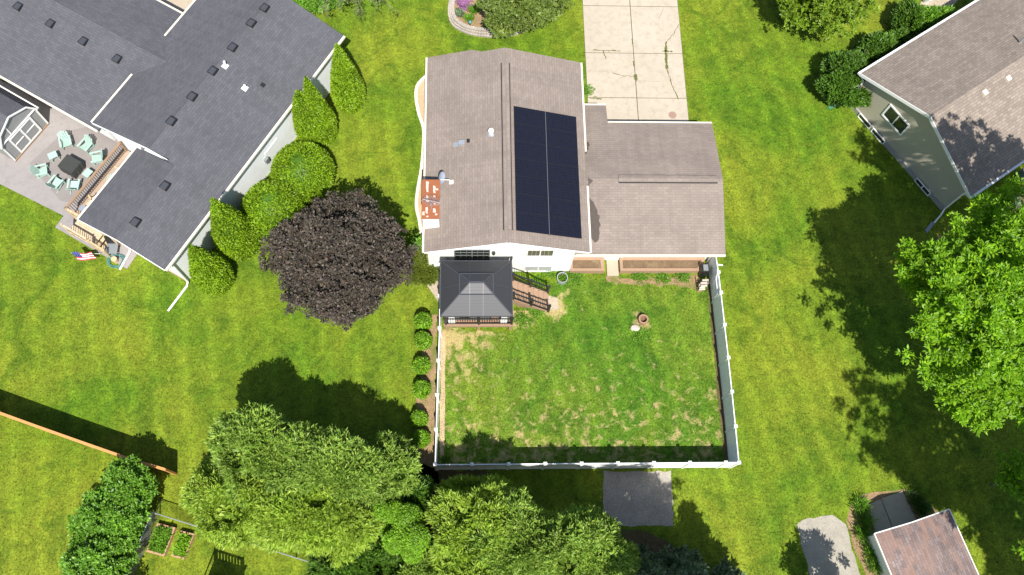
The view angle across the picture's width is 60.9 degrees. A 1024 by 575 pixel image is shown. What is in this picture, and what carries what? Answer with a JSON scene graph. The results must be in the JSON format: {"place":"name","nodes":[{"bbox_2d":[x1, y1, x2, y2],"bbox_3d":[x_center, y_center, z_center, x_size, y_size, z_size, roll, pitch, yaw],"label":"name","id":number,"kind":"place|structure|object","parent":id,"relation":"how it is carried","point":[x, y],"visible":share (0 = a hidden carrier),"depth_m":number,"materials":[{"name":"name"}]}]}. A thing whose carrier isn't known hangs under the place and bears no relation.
{"place":"outdoors","nodes":[
{"label":"outdoors","id":0,"kind":"place"},
{"bbox_2d":[0,79,136,268],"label":"patio","id":1,"kind":"structure","parent":0,"point":[19,177],"depth_m":49.15,"materials":[{"name":"concrete"}]},
{"bbox_2d":[0,85,48,161],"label":"gambrel shed","id":2,"kind":"structure","parent":1,"relation":"on","point":[24,123],"depth_m":48.41,"materials":[{"name":"grey"}]},
{"bbox_2d":[8,117,41,152],"bbox_3d":[-27.347,-8.570,49.001,0.074,1.460,1.770,29,72,7],"label":"double door","id":3,"kind":"structure","parent":2,"relation":"in","point":[28,131],"depth_m":48.98,"materials":[{"name":"grey"}]},
{"bbox_2d":[29,163,49,178],"bbox_3d":[-26.472,-6.561,48.851,0.805,0.834,0.672,-15,72,-8],"label":"adirondack chair","id":4,"kind":"object","parent":1,"relation":"on","point":[42,171],"visible":1,"depth_m":48.88,"materials":[{"name":"green plastic"}]},
{"bbox_2d":[29,127,124,203],"bbox_3d":[-24.299,-6.896,49.465,5.091,0.001,4.455,43,74,11],"label":"patio inset","id":5,"kind":"object","parent":1,"relation":"on","point":[105,144],"visible":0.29,"depth_m":49.59,"materials":[{"name":"beige stone"}]},
{"bbox_2d":[44,174,65,192],"bbox_3d":[-25.520,-5.816,48.636,0.672,0.834,0.805,30,72,8],"label":"adirondack chair","id":6,"kind":"object","parent":5,"relation":"on","point":[56,183],"visible":1,"depth_m":48.73,"materials":[{"name":"green plastic"}]},
{"bbox_2d":[57,131,73,150],"bbox_3d":[-25.406,-8.363,49.530,0.672,0.834,0.805,-19,73,-9],"label":"adirondack chair","id":7,"kind":"object","parent":5,"relation":"on","point":[65,142],"visible":1,"depth_m":49.52,"materials":[{"name":"green plastic"}]},
{"bbox_2d":[58,154,85,178],"bbox_3d":[-24.828,-6.852,49.118,1.142,0.590,1.000,28,72,7],"label":"fire table","id":8,"kind":"object","parent":5,"relation":"on","point":[71,166],"visible":1,"depth_m":48.89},
{"bbox_2d":[66,179,81,194],"bbox_3d":[-24.476,-5.663,48.631,0.672,0.834,0.805,1,71,-2],"label":"adirondack chair","id":9,"kind":"object","parent":5,"relation":"on","point":[74,185],"visible":0.97,"depth_m":48.78,"materials":[{"name":"green plastic"}]},
{"bbox_2d":[77,134,96,154],"bbox_3d":[-24.187,-8.156,49.515,0.672,0.834,0.805,30,72,8],"label":"adirondack chair","id":10,"kind":"object","parent":5,"relation":"on","point":[87,145],"visible":0.99,"depth_m":49.53,"materials":[{"name":"green plastic"}]},
{"bbox_2d":[89,149,105,165],"bbox_3d":[-23.423,-7.395,49.285,0.805,0.834,0.672,-16,72,-8],"label":"adirondack chair","id":11,"kind":"object","parent":5,"relation":"on","point":[95,159],"visible":0.98,"depth_m":49.32,"materials":[{"name":"green plastic"}]},
{"bbox_2d":[60,221,120,256],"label":"side steps","id":12,"kind":"structure","parent":1,"relation":"on","point":[89,235],"depth_m":47.53,"materials":[{"name":"brown wood"}]},
{"bbox_2d":[64,141,130,220],"bbox_3d":[-22.002,-5.405,48.205,2.251,1.670,4.788,29,72,7],"label":"pergola","id":13,"kind":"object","parent":1,"relation":"on","point":[76,213],"depth_m":48.18,"materials":[{"name":"brown wood"}]},
{"bbox_2d":[104,236,120,255],"bbox_3d":[-21.823,-2.254,47.496,0.600,0.950,0.830,0,71,-3],"label":"patio chair","id":14,"kind":"object","parent":1,"relation":"on","point":[111,248],"visible":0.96,"depth_m":47.50,"materials":[{"name":"grey metal"}]},
{"bbox_2d":[107,254,124,267],"bbox_3d":[-21.629,-1.493,47.516,1.033,0.370,0.888,0,71,-3],"label":"garden hose","id":15,"kind":"object","parent":1,"relation":"on","point":[114,259],"visible":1,"depth_m":47.53,"materials":[{"name":"teal rubber"}]},
{"bbox_2d":[0,0,1023,574],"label":"ground","id":16,"kind":"structure","parent":0,"point":[216,390],"depth_m":46.93,"materials":[{"name":"green plant"}]},
{"bbox_2d":[72,252,97,259],"bbox_3d":[-22.942,-1.671,46.922,1.172,0.969,0.416,-15,72,-8],"label":"garden flag","id":17,"kind":"object","parent":16,"relation":"on","point":[84,256],"visible":1,"depth_m":46.84,"materials":[{"name":"multicoloured fabric"}]},
{"bbox_2d":[0,412,177,474],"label":"cedar fence","id":18,"kind":"object","parent":16,"relation":"on","point":[85,443],"visible":0.87,"depth_m":42.67,"materials":[{"name":"brown wood"}]},
{"bbox_2d":[58,453,159,574],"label":"broadleaf hedge","id":19,"kind":"object","parent":16,"relation":"on","point":[112,513],"visible":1,"depth_m":40.67,"materials":[{"name":"green plant"}]},
{"bbox_2d":[146,523,176,556],"bbox_3d":[-17.235,12.386,42.805,1.039,0.570,1.434,15,71,3],"label":"vegetable bed","id":20,"kind":"object","parent":16,"relation":"on","point":[160,541],"visible":1,"depth_m":42.70,"materials":[{"name":"plant"}]},
{"bbox_2d":[0,0,345,310],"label":"charcoal house","id":21,"kind":"structure","parent":16,"relation":"on","point":[190,107],"depth_m":47.45,"materials":[{"name":"grey"}]},
{"bbox_2d":[161,0,192,11],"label":"tan walk","id":22,"kind":"structure","parent":16,"relation":"on","point":[181,5],"depth_m":53.33,"materials":[{"name":"concrete"}]},
{"bbox_2d":[171,531,195,559],"bbox_3d":[-16.171,12.647,42.762,0.862,0.574,1.281,13,71,2],"label":"vegetable bed","id":23,"kind":"object","parent":16,"relation":"on","point":[182,546],"visible":1,"depth_m":42.67,"materials":[{"name":"plant"}]},
{"bbox_2d":[187,244,235,296],"bbox_3d":[-15.911,-1.231,45.269,2.252,5.213,2.222,0,71,-3],"label":"arborvitae","id":24,"kind":"object","parent":16,"relation":"on","point":[211,273],"visible":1,"depth_m":45.38,"materials":[{"name":"green plant"}]},
{"bbox_2d":[126,498,308,574],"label":"chain link fence","id":25,"kind":"object","parent":16,"relation":"on","point":[150,531],"visible":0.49,"depth_m":42.31,"materials":[{"name":"metal"}]},
{"bbox_2d":[208,197,260,261],"bbox_3d":[-14.843,-3.410,45.573,2.543,6.175,2.648,0,71,-3],"label":"arborvitae","id":26,"kind":"object","parent":16,"relation":"on","point":[233,224],"visible":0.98,"depth_m":45.55,"materials":[{"name":"green plant"}]},
{"bbox_2d":[241,178,305,240],"bbox_3d":[-13.039,-4.261,47.575,3.558,3.206,3.492,0,71,-3],"label":"round shrub","id":27,"kind":"object","parent":16,"relation":"on","point":[268,204],"visible":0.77,"depth_m":46.52,"materials":[{"name":"green plant"}]},
{"bbox_2d":[269,140,336,202],"bbox_3d":[-11.629,-6.462,48.463,3.683,3.110,3.673,0,71,-3],"label":"round shrub","id":28,"kind":"object","parent":16,"relation":"on","point":[305,170],"visible":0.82,"depth_m":47.52,"materials":[{"name":"green plant"}]},
{"bbox_2d":[291,89,323,145],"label":"arborvitae","id":29,"kind":"object","parent":16,"relation":"on","point":[302,123],"visible":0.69,"depth_m":47.91,"materials":[{"name":"green plant"}]},
{"bbox_2d":[292,0,346,13],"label":"shrub","id":30,"kind":"object","parent":16,"relation":"on","point":[310,6],"visible":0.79,"depth_m":52.79,"materials":[{"name":"green plant"}]},
{"bbox_2d":[302,75,338,146],"bbox_3d":[-10.846,-9.916,47.974,2.109,6.233,1.994,0,71,-3],"label":"arborvitae","id":31,"kind":"object","parent":16,"relation":"on","point":[323,114],"visible":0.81,"depth_m":48.08,"materials":[{"name":"green plant"}]},
{"bbox_2d":[257,188,419,331],"bbox_3d":[-8.803,-1.212,44.451,7.422,7.172,6.616,-36,76,-14],"label":"purple maple","id":32,"kind":"object","parent":16,"relation":"on","point":[335,265],"visible":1,"depth_m":42.49,"materials":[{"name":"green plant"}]},
{"bbox_2d":[330,42,365,113],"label":"arborvitae","id":33,"kind":"object","parent":16,"relation":"on","point":[348,90],"visible":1,"depth_m":49.12,"materials":[{"name":"green plant"}]},
{"bbox_2d":[317,0,397,17],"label":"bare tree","id":34,"kind":"object","parent":16,"relation":"on","point":[354,9],"visible":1,"depth_m":50.33,"materials":[{"name":"green plant"}]},
{"bbox_2d":[414,75,424,235],"bbox_3d":[-5.371,-7.748,50.624,0.745,0.120,10.623,0,71,-3],"label":"garden edging","id":35,"kind":"object","parent":16,"relation":"on","point":[421,80],"visible":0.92,"depth_m":50.47,"materials":[{"name":"grey stone"}]},
{"bbox_2d":[403,246,439,286],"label":"juniper","id":36,"kind":"object","parent":16,"relation":"on","point":[420,274],"visible":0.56,"depth_m":47.58,"materials":[{"name":"green plant"}]},
{"bbox_2d":[417,80,426,227],"bbox_3d":[-4.726,-7.718,50.701,1.802,0.001,10.632,0,71,-3],"label":"side bed","id":37,"kind":"object","parent":16,"relation":"on","point":[421,96],"visible":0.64,"depth_m":51.65,"materials":[{"name":"beige soil"}]},
{"bbox_2d":[414,315,439,483],"bbox_3d":[-4.467,5.775,46.006,1.507,0.001,9.093,-3,71,-4],"label":"hedge bed","id":38,"kind":"object","parent":16,"relation":"on","point":[428,450],"visible":0.48,"depth_m":45.84,"materials":[{"name":"brown soil"}]},
{"bbox_2d":[410,409,428,428],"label":"globe shrub","id":39,"kind":"object","parent":38,"relation":"on","point":[419,418],"visible":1,"depth_m":44.79,"materials":[{"name":"green plant"}]},
{"bbox_2d":[412,355,430,375],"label":"globe shrub","id":40,"kind":"object","parent":38,"relation":"on","point":[421,365],"visible":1,"depth_m":45.77,"materials":[{"name":"green plant"}]},
{"bbox_2d":[412,428,430,448],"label":"globe shrub","id":41,"kind":"object","parent":38,"relation":"on","point":[421,438],"visible":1,"depth_m":44.52,"materials":[{"name":"green plant"}]},
{"bbox_2d":[412,378,431,398],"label":"globe shrub","id":42,"kind":"object","parent":38,"relation":"on","point":[421,388],"visible":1,"depth_m":45.28,"materials":[{"name":"green plant"}]},
{"bbox_2d":[413,311,432,330],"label":"globe shrub","id":43,"kind":"object","parent":38,"relation":"on","point":[422,320],"visible":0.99,"depth_m":46.52,"materials":[{"name":"green plant"}]},
{"bbox_2d":[414,330,432,350],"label":"globe shrub","id":44,"kind":"object","parent":38,"relation":"on","point":[423,340],"visible":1,"depth_m":46.21,"materials":[{"name":"green plant"}]},
{"bbox_2d":[454,0,489,35],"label":"flower bed","id":45,"kind":"object","parent":16,"relation":"on","point":[480,16],"visible":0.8,"depth_m":53.95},
{"bbox_2d":[448,0,527,37],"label":"stone edging","id":46,"kind":"object","parent":45,"relation":"on","point":[457,23],"visible":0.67,"depth_m":53.42,"materials":[{"name":"grey stone"}]},
{"bbox_2d":[475,0,575,38],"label":"crabapple tree","id":47,"kind":"object","parent":45,"relation":"on","point":[503,18],"visible":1,"depth_m":51.29,"materials":[{"name":"green plant"}]},
{"bbox_2d":[444,256,550,329],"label":"raised deck","id":48,"kind":"structure","parent":16,"relation":"on","point":[526,295],"depth_m":46.87,"materials":[{"name":"brown wood"}]},
{"bbox_2d":[440,260,512,323],"bbox_3d":[-1.853,0.193,45.188,3.720,2.900,3.050,0,71,-3],"label":"hardtop gazebo","id":49,"kind":"object","parent":48,"relation":"on","point":[476,288],"visible":0.98,"depth_m":44.25,"materials":[{"name":"metal"}]},
{"bbox_2d":[377,453,674,557],"bbox_3d":[-3.139,12.322,43.784,22.932,0.001,8.924,0,71,-3],"label":"cedar bed","id":50,"kind":"object","parent":16,"relation":"on","point":[658,544],"visible":0.18,"depth_m":44.16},
{"bbox_2d":[178,455,278,551],"bbox_3d":[-12.626,9.764,40.811,4.929,6.472,4.805,-37,76,-14],"label":"cedar tree","id":51,"kind":"object","parent":50,"relation":"on","point":[219,523],"visible":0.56,"depth_m":38.92,"materials":[{"name":"green plant"}]},
{"bbox_2d":[201,401,328,510],"bbox_3d":[-11.701,8.252,41.039,6.541,7.116,5.159,0,71,-3],"label":"cedar tree","id":52,"kind":"object","parent":50,"relation":"on","point":[257,439],"visible":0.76,"depth_m":38.85,"materials":[{"name":"green plant"}]},
{"bbox_2d":[241,481,385,571],"bbox_3d":[-9.120,10.556,40.812,6.830,6.269,4.685,14,71,2],"label":"cedar tree","id":53,"kind":"object","parent":50,"relation":"on","point":[352,534],"visible":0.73,"depth_m":38.58,"materials":[{"name":"green plant"}]},
{"bbox_2d":[272,425,422,524],"bbox_3d":[-7.727,9.135,41.034,7.109,6.902,5.161,0,71,-3],"label":"cedar tree","id":54,"kind":"object","parent":50,"relation":"on","point":[352,464],"visible":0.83,"depth_m":39.10,"materials":[{"name":"green plant"}]},
{"bbox_2d":[305,538,410,574],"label":"cedar tree","id":55,"kind":"object","parent":50,"relation":"on","point":[367,563],"visible":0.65,"depth_m":40.34,"materials":[{"name":"green plant"}]},
{"bbox_2d":[374,438,412,497],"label":"cedar tree","id":56,"kind":"object","parent":50,"relation":"on","point":[397,474],"visible":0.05,"depth_m":40.90,"materials":[{"name":"green plant"}]},
{"bbox_2d":[368,494,431,564],"bbox_3d":[-5.317,11.300,41.426,2.467,4.950,4.051,-40,77,-14],"label":"lobed shrub","id":57,"kind":"object","parent":50,"relation":"on","point":[405,532],"visible":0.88,"depth_m":39.55,"materials":[{"name":"green plant"}]},
{"bbox_2d":[377,538,435,574],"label":"cedar tree","id":58,"kind":"object","parent":50,"relation":"on","point":[422,567],"visible":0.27,"depth_m":39.98,"materials":[{"name":"green plant"}]},
{"bbox_2d":[400,473,435,523],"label":"cedar tree","id":59,"kind":"object","parent":50,"relation":"on","point":[421,494],"visible":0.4,"depth_m":41.29,"materials":[{"name":"green plant"}]},
{"bbox_2d":[424,472,519,574],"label":"cedar tree","id":60,"kind":"object","parent":50,"relation":"on","point":[459,508],"visible":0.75,"depth_m":39.18,"materials":[{"name":"green plant"}]},
{"bbox_2d":[432,545,519,574],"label":"cedar tree","id":61,"kind":"object","parent":50,"relation":"on","point":[459,571],"visible":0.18,"depth_m":38.34,"materials":[{"name":"green plant"}]},
{"bbox_2d":[458,486,571,574],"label":"cedar tree","id":62,"kind":"object","parent":50,"relation":"on","point":[527,522],"visible":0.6,"depth_m":38.36,"materials":[{"name":"green plant"}]},
{"bbox_2d":[533,503,640,574],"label":"cedar tree","id":63,"kind":"object","parent":50,"relation":"on","point":[590,541],"visible":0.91,"depth_m":37.68,"materials":[{"name":"green plant"}]},
{"bbox_2d":[624,544,666,574],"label":"blue spruce","id":64,"kind":"object","parent":50,"relation":"on","point":[650,566],"visible":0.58,"depth_m":39.78,"materials":[{"name":"green plant"}]},
{"bbox_2d":[637,545,709,574],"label":"blue spruce","id":65,"kind":"object","parent":50,"relation":"on","point":[682,560],"visible":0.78,"depth_m":40.24,"materials":[{"name":"green plant"}]},
{"bbox_2d":[421,48,725,271],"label":"ranch house","id":66,"kind":"structure","parent":16,"relation":"on","point":[651,188],"depth_m":47.09,"materials":[{"name":"white"}]},
{"bbox_2d":[454,249,489,259],"bbox_3d":[-2.121,-1.625,46.266,1.880,2.100,0.050,0,71,-3],"label":"sliding door","id":67,"kind":"structure","parent":66,"relation":"in","point":[465,254],"depth_m":45.96,"materials":[{"name":"glass"}]},
{"bbox_2d":[524,265,552,271],"bbox_3d":[1.435,-1.033,48.145,1.540,0.900,0.050,0,71,-3],"label":"window","id":68,"kind":"structure","parent":66,"relation":"in","point":[527,268],"depth_m":48.12,"materials":[{"name":"white paint"}]},
{"bbox_2d":[526,249,554,256],"bbox_3d":[1.489,-1.810,45.917,1.460,1.000,0.050,0,71,-3],"label":"window","id":69,"kind":"structure","parent":66,"relation":"in","point":[530,252],"depth_m":45.90,"materials":[{"name":"white paint"}]},
{"bbox_2d":[514,106,581,238],"bbox_3d":[1.874,-6.096,46.130,3.480,1.125,7.325,0,71,-3],"label":"solar array","id":70,"kind":"object","parent":66,"relation":"on","point":[547,189],"visible":1,"depth_m":46.08,"materials":[{"name":"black glass"}]},
{"bbox_2d":[569,257,604,272],"bbox_3d":[4.164,-1.233,48.639,1.920,0.420,0.800,0,71,-3],"label":"raised planter","id":71,"kind":"object","parent":16,"relation":"on","point":[587,264],"visible":0.79,"depth_m":48.50,"materials":[{"name":"wood"}]},
{"bbox_2d":[606,260,618,275],"bbox_3d":[5.623,-1.103,48.811,0.650,0.140,0.980,0,71,-3],"label":"stoop","id":72,"kind":"object","parent":16,"relation":"on","point":[612,267],"visible":1,"depth_m":48.73,"materials":[{"name":"concrete"}]},
{"bbox_2d":[603,471,673,526],"bbox_3d":[6.409,10.821,44.756,3.769,0.001,2.848,0,71,-3],"label":"gravel pad","id":73,"kind":"object","parent":16,"relation":"on","point":[634,498],"visible":0.91,"depth_m":44.76,"materials":[{"name":"grey gravel"}]},
{"bbox_2d":[618,257,704,272],"bbox_3d":[8.424,-1.238,48.841,4.850,0.420,0.800,0,71,-3],"label":"raised planter","id":74,"kind":"object","parent":16,"relation":"on","point":[659,264],"visible":0.97,"depth_m":48.69,"materials":[{"name":"wood"}]},
{"bbox_2d":[698,264,709,276],"bbox_3d":[10.689,-0.961,48.596,0.450,0.900,0.500,0,71,-3],"label":"storage bin","id":75,"kind":"object","parent":16,"relation":"on","point":[704,269],"visible":1,"depth_m":48.23,"materials":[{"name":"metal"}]},
{"bbox_2d":[692,548,745,574],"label":"blue spruce","id":76,"kind":"object","parent":16,"relation":"on","point":[724,567],"visible":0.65,"depth_m":41.82,"materials":[{"name":"green plant"}]},
{"bbox_2d":[776,0,879,39],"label":"yellow green tree","id":77,"kind":"object","parent":16,"relation":"on","point":[834,16],"visible":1,"depth_m":51.48,"materials":[{"name":"green plant"}]},
{"bbox_2d":[814,49,872,109],"bbox_3d":[20.037,-12.209,51.850,3.934,3.000,3.907,20,71,4],"label":"yew shrub","id":78,"kind":"object","parent":16,"relation":"on","point":[838,81],"visible":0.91,"depth_m":51.14,"materials":[{"name":"green plant"}]},
{"bbox_2d":[858,30,897,62],"bbox_3d":[22.283,-14.463,53.029,2.628,2.538,2.654,22,71,5],"label":"yew shrub","id":79,"kind":"object","parent":16,"relation":"on","point":[880,44],"visible":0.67,"depth_m":52.33,"materials":[{"name":"green plant"}]},
{"bbox_2d":[847,489,937,574],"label":"garden bed","id":80,"kind":"object","parent":16,"relation":"on","point":[874,496],"visible":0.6,"depth_m":44.92,"materials":[{"name":"brown soil"}]},
{"bbox_2d":[851,522,874,548],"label":"daylily","id":81,"kind":"object","parent":80,"relation":"on","point":[862,535],"visible":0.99,"depth_m":44.39,"materials":[{"name":"green plant"}]},
{"bbox_2d":[848,492,878,516],"bbox_3d":[17.987,11.234,44.755,1.631,0.671,1.378,13,71,2],"label":"daylily","id":82,"kind":"object","parent":80,"relation":"on","point":[861,504],"visible":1,"depth_m":44.87,"materials":[{"name":"green plant"}]},
{"bbox_2d":[853,509,880,531],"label":"daylily","id":83,"kind":"object","parent":80,"relation":"on","point":[865,519],"visible":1,"depth_m":44.58,"materials":[{"name":"green plant"}]},
{"bbox_2d":[861,540,876,564],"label":"daylily","id":84,"kind":"object","parent":80,"relation":"on","point":[869,549],"visible":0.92,"depth_m":44.10,"materials":[{"name":"green plant"}]},
{"bbox_2d":[864,555,884,574],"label":"daylily","id":85,"kind":"object","parent":80,"relation":"on","point":[877,567],"visible":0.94,"depth_m":43.89,"materials":[{"name":"green plant"}]},
{"bbox_2d":[869,491,915,532],"bbox_3d":[19.496,11.632,45.072,2.357,0.100,1.523,-17,72,-8],"label":"shed apron","id":86,"kind":"object","parent":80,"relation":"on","point":[898,511],"visible":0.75,"depth_m":45.04,"materials":[{"name":"concrete"}]},
{"bbox_2d":[905,485,932,513],"bbox_3d":[21.051,10.896,44.983,1.525,0.750,1.700,-24,74,-11],"label":"daylily","id":87,"kind":"object","parent":80,"relation":"on","point":[918,496],"visible":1,"depth_m":45.12,"materials":[{"name":"green plant"}]},
{"bbox_2d":[908,496,934,517],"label":"daylily","id":88,"kind":"object","parent":80,"relation":"on","point":[923,509],"visible":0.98,"depth_m":44.91,"materials":[{"name":"green plant"}]},
{"bbox_2d":[887,27,914,47],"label":"yew shrub","id":89,"kind":"object","parent":16,"relation":"on","point":[902,37],"visible":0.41,"depth_m":53.27,"materials":[{"name":"green plant"}]},
{"bbox_2d":[889,0,930,35],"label":"yew shrub","id":90,"kind":"object","parent":16,"relation":"on","point":[904,14],"visible":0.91,"depth_m":53.36,"materials":[{"name":"green plant"}]},
{"bbox_2d":[867,509,978,574],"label":"white shed","id":91,"kind":"structure","parent":16,"relation":"on","point":[933,544],"depth_m":42.45,"materials":[{"name":"paint"}]},
{"bbox_2d":[910,4,958,31],"bbox_3d":[26.147,-16.497,53.921,2.982,2.477,2.386,0,71,-3],"label":"yew shrub","id":92,"kind":"object","parent":16,"relation":"on","point":[939,13],"visible":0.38,"depth_m":53.22,"materials":[{"name":"green plant"}]},
{"bbox_2d":[850,0,1023,222],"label":"beige house","id":93,"kind":"structure","parent":16,"relation":"on","point":[941,118],"depth_m":49.29,"materials":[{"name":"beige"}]},
{"bbox_2d":[881,104,909,135],"bbox_3d":[22.167,-9.673,50.347,0.050,1.180,1.700,-32,75,-13],"label":"window","id":94,"kind":"structure","parent":93,"relation":"in","point":[891,115],"depth_m":50.35,"materials":[{"name":"white paint"}]},
{"bbox_2d":[920,0,957,6],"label":"porch slab","id":95,"kind":"structure","parent":16,"relation":"on","point":[938,2],"depth_m":55.89,"materials":[{"name":"concrete"}]},
{"bbox_2d":[892,171,1023,437],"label":"ash tree","id":96,"kind":"object","parent":16,"relation":"on","point":[969,263],"visible":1,"depth_m":39.25,"materials":[{"name":"green plant"}]},
{"bbox_2d":[990,447,1023,503],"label":"tree","id":97,"kind":"object","parent":16,"relation":"on","point":[1014,474],"visible":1,"depth_m":43.10,"materials":[{"name":"green plant"}]},
{"bbox_2d":[438,274,726,463],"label":"yard lawn","id":98,"kind":"structure","parent":0,"point":[574,432],"depth_m":46.61,"materials":[{"name":"green plant"}]},
{"bbox_2d":[439,332,444,463],"bbox_3d":[-3.668,5.815,46.027,0.304,0.001,7.259,0,71,-3],"label":"yard soil edge","id":99,"kind":"object","parent":98,"relation":"on","point":[442,419],"visible":0.92,"depth_m":45.96,"materials":[{"name":"brown soil"}]},
{"bbox_2d":[513,307,535,329],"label":"weed","id":100,"kind":"object","parent":98,"relation":"on","point":[523,319],"visible":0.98,"depth_m":47.54,"materials":[{"name":"green plant"}]},
{"bbox_2d":[433,257,740,470],"bbox_3d":[3.683,3.704,46.126,15.423,1.870,11.573,0,71,-3],"label":"vinyl fence","id":101,"kind":"object","parent":98,"relation":"on","point":[731,426],"visible":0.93,"depth_m":45.05,"materials":[{"name":"white plastic"}]},
{"bbox_2d":[632,325,651,344],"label":"weed","id":102,"kind":"object","parent":98,"relation":"on","point":[644,335],"visible":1,"depth_m":47.51,"materials":[{"name":"green plant"}]},
{"bbox_2d":[606,275,701,292],"bbox_3d":[8.035,-0.213,48.675,5.604,0.001,1.058,0,71,-3],"label":"garden strip","id":103,"kind":"object","parent":98,"relation":"on","point":[615,280],"visible":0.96,"depth_m":48.70,"materials":[{"name":"brown soil"}]},
{"bbox_2d":[651,272,671,287],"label":"weed","id":104,"kind":"object","parent":98,"relation":"on","point":[664,279],"visible":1,"depth_m":48.70,"materials":[{"name":"green plant"}]},
{"bbox_2d":[707,286,727,460],"bbox_3d":[11.116,4.522,47.172,0.323,0.001,9.914,0,71,-3],"label":"yard soil strip","id":105,"kind":"object","parent":98,"relation":"on","point":[718,380],"visible":0.96,"depth_m":47.03,"materials":[{"name":"soil"}]},
{"bbox_2d":[582,0,688,121],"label":"driveway","id":106,"kind":"structure","parent":0,"point":[611,60],"depth_m":53.44,"materials":[{"name":"concrete"}]},
{"bbox_2d":[797,515,859,574],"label":"gravel path","id":107,"kind":"structure","parent":0,"point":[826,545],"depth_m":44.38,"materials":[{"name":"grey gravel"}]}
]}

